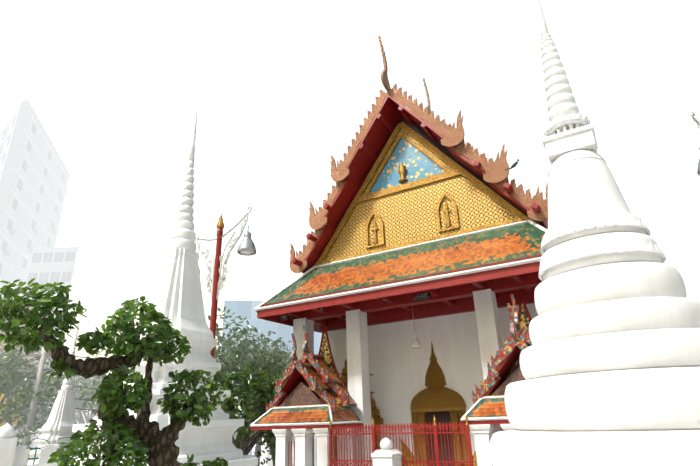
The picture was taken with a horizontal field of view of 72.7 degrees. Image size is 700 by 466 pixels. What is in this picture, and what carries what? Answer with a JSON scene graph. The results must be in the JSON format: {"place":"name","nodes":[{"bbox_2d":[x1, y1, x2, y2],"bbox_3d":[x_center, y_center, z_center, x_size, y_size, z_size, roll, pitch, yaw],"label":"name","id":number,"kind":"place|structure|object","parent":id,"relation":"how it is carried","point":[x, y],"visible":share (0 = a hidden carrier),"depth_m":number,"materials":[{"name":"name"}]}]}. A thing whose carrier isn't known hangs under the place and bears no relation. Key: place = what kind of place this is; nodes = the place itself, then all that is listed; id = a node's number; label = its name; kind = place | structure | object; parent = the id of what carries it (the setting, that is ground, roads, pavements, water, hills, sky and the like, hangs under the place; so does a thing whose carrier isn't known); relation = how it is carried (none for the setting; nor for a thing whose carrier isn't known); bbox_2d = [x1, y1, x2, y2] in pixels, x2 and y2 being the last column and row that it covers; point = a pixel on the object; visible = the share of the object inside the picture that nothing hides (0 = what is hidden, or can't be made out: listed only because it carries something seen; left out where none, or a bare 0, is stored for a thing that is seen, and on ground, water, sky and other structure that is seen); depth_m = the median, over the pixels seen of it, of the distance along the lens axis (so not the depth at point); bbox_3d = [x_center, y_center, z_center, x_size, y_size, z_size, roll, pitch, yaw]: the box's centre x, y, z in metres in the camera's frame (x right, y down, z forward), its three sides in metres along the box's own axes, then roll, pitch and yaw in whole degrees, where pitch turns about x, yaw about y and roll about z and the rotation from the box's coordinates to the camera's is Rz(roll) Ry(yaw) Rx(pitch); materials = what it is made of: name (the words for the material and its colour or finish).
{"place":"outdoors","nodes":[
{"label":"outdoors","id":0,"kind":"place"},
{"bbox_2d":[0,423,79,465],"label":"boundary wall","id":1,"kind":"structure","parent":0,"point":[12,453],"depth_m":9.28,"materials":[{"name":"paint"}]},
{"bbox_2d":[0,278,227,465],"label":"bonsai tree","id":2,"kind":"object","parent":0,"point":[141,435],"visible":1,"depth_m":3.64,"materials":[{"name":"green plant"}]},
{"bbox_2d":[0,0,699,423],"label":"sky","id":3,"kind":"structure","parent":0,"point":[276,89],"materials":[{"name":"white"}]},
{"label":"ground","id":4,"kind":"structure","parent":0,"visible":0},
{"bbox_2d":[0,392,22,426],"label":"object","id":5,"kind":"object","parent":4,"relation":"on","point":[13,415],"visible":0.25,"depth_m":23.67,"materials":[{"name":"yellow fabric"}]},
{"bbox_2d":[0,343,45,434],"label":"tree","id":6,"kind":"object","parent":4,"relation":"on","point":[34,433],"visible":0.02,"depth_m":26.95,"materials":[{"name":"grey plant"}]},
{"bbox_2d":[0,303,54,457],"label":"building","id":7,"kind":"structure","parent":4,"relation":"on","point":[31,363],"depth_m":37.75,"materials":[{"name":"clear glass"}]},
{"bbox_2d":[0,340,60,445],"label":"tree","id":8,"kind":"object","parent":4,"relation":"on","point":[8,366],"visible":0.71,"depth_m":22.43,"materials":[{"name":"green plant"}]},
{"bbox_2d":[0,99,70,299],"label":"white tower","id":9,"kind":"structure","parent":4,"relation":"on","point":[35,175],"depth_m":73.02,"materials":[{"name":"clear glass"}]},
{"bbox_2d":[17,437,73,464],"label":"green railing","id":10,"kind":"object","parent":4,"relation":"on","point":[35,457],"visible":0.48,"depth_m":12.95,"materials":[{"name":"metal"}]},
{"bbox_2d":[20,247,78,450],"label":"white annex","id":11,"kind":"object","parent":4,"relation":"on","point":[52,265],"visible":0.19,"depth_m":75.02,"materials":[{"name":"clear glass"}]},
{"bbox_2d":[27,323,80,464],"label":"stupa","id":12,"kind":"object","parent":4,"relation":"on","point":[60,422],"visible":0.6,"depth_m":15.79,"materials":[{"name":"white paint"}]},
{"bbox_2d":[8,358,101,446],"bbox_3d":[-20.143,11.407,29.715,7.975,8.366,8.349,-1,-21,-2],"label":"tree","id":13,"kind":"object","parent":4,"relation":"on","point":[81,402],"visible":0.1,"depth_m":30.23,"materials":[{"name":"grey plant"}]},
{"bbox_2d":[33,374,102,438],"bbox_3d":[-18.901,13.557,34.383,7.516,7.700,8.379,-1,-21,-2],"label":"tree","id":14,"kind":"object","parent":4,"relation":"on","point":[82,421],"visible":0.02,"depth_m":34.27,"materials":[{"name":"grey plant"}]},
{"bbox_2d":[79,350,113,414],"bbox_3d":[-10.992,9.785,25.859,6.576,8.019,6.541,4,-22,-15],"label":"tree","id":15,"kind":"object","parent":4,"relation":"on","point":[92,393],"visible":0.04,"depth_m":24.33,"materials":[{"name":"grey plant"}]},
{"bbox_2d":[72,111,257,465],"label":"stupa","id":16,"kind":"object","parent":4,"relation":"on","point":[176,296],"visible":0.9,"depth_m":8.76,"materials":[{"name":"white paint"}]},
{"bbox_2d":[1,347,373,447],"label":"utility pole cables","id":17,"kind":"object","parent":4,"relation":"on","point":[43,355],"visible":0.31,"depth_m":21.42,"materials":[{"name":"concrete"}]},
{"bbox_2d":[195,206,256,357],"bbox_3d":[-4.070,3.875,13.818,3.570,9.780,0.570,-19,-27,38],"label":"street lamp","id":18,"kind":"object","parent":4,"relation":"on","point":[215,284],"visible":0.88,"depth_m":14.64,"materials":[{"name":"red metal"}]},
{"bbox_2d":[213,360,265,418],"bbox_3d":[-6.726,8.465,20.943,6.951,6.627,7.288,8,-24,-25],"label":"tree","id":19,"kind":"object","parent":4,"relation":"on","point":[222,381],"visible":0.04,"depth_m":20.27,"materials":[{"name":"green plant"}]},
{"bbox_2d":[214,362,284,465],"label":"tree","id":20,"kind":"object","parent":4,"relation":"on","point":[244,441],"visible":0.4,"depth_m":19.19,"materials":[{"name":"green plant"}]},
{"bbox_2d":[208,307,291,416],"bbox_3d":[-6.868,8.414,24.033,8.324,8.976,7.550,-1,-21,-2],"label":"tree","id":21,"kind":"object","parent":4,"relation":"on","point":[224,359],"visible":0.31,"depth_m":24.28,"materials":[{"name":"green plant"}]},
{"bbox_2d":[222,339,291,458],"bbox_3d":[-5.723,9.895,26.679,8.528,8.071,7.607,-14,-25,29],"label":"tree","id":22,"kind":"object","parent":4,"relation":"on","point":[259,446],"depth_m":26.11,"materials":[{"name":"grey plant"}]},
{"bbox_2d":[222,350,314,465],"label":"tree","id":23,"kind":"object","parent":4,"relation":"on","point":[274,367],"visible":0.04,"depth_m":21.96,"materials":[{"name":"green plant"}]},
{"bbox_2d":[221,300,321,454],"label":"building","id":24,"kind":"structure","parent":4,"relation":"on","point":[243,309],"depth_m":50.76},
{"bbox_2d":[261,341,292,361],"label":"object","id":25,"kind":"object","parent":4,"relation":"on","point":[289,350],"depth_m":29.92,"materials":[{"name":"grey plant"}]},
{"bbox_2d":[252,434,315,465],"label":"wall","id":26,"kind":"structure","parent":4,"relation":"on","point":[269,456],"depth_m":33.66,"materials":[{"name":"white paint"}]},
{"bbox_2d":[250,323,362,465],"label":"pavilion","id":27,"kind":"structure","parent":4,"relation":"on","point":[311,396],"depth_m":16.64,"materials":[{"name":"tile"}]},
{"bbox_2d":[371,438,401,465],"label":"white gate post","id":28,"kind":"object","parent":4,"relation":"on","point":[386,455],"visible":1,"depth_m":13.22,"materials":[{"name":"paint"}]},
{"bbox_2d":[255,36,547,465],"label":"temple","id":29,"kind":"structure","parent":4,"relation":"on","point":[419,201],"depth_m":18.68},
{"bbox_2d":[281,291,477,465],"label":"ubosot doors and lamps","id":30,"kind":"structure","parent":29,"relation":"attached to","point":[439,401],"depth_m":17.86,"materials":[{"name":"gold metal"}]},
{"bbox_2d":[505,159,518,170],"bbox_3d":[5.607,-2.323,16.368,0.565,0.380,0.130,-12,-23,24],"label":"street lamp","id":31,"kind":"object","parent":29,"relation":"attached to","point":[514,164],"visible":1,"depth_m":16.31,"materials":[{"name":"grey metal"}]},
{"bbox_2d":[329,415,473,465],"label":"fence","id":32,"kind":"object","parent":4,"relation":"on","point":[434,426],"visible":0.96,"depth_m":13.90,"materials":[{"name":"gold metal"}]},
{"bbox_2d":[460,294,531,465],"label":"pavilion","id":33,"kind":"structure","parent":4,"relation":"on","point":[485,413],"depth_m":13.52,"materials":[{"name":"white paint"}]},
{"bbox_2d":[490,0,699,465],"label":"stupa","id":34,"kind":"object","parent":4,"relation":"on","point":[609,361],"visible":1,"depth_m":5.32,"materials":[{"name":"white paint"}]},
{"bbox_2d":[691,112,699,175],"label":"street lamp","id":35,"kind":"object","parent":4,"relation":"on","point":[698,125],"visible":1,"depth_m":10.74,"materials":[{"name":"grey metal"}]}
]}

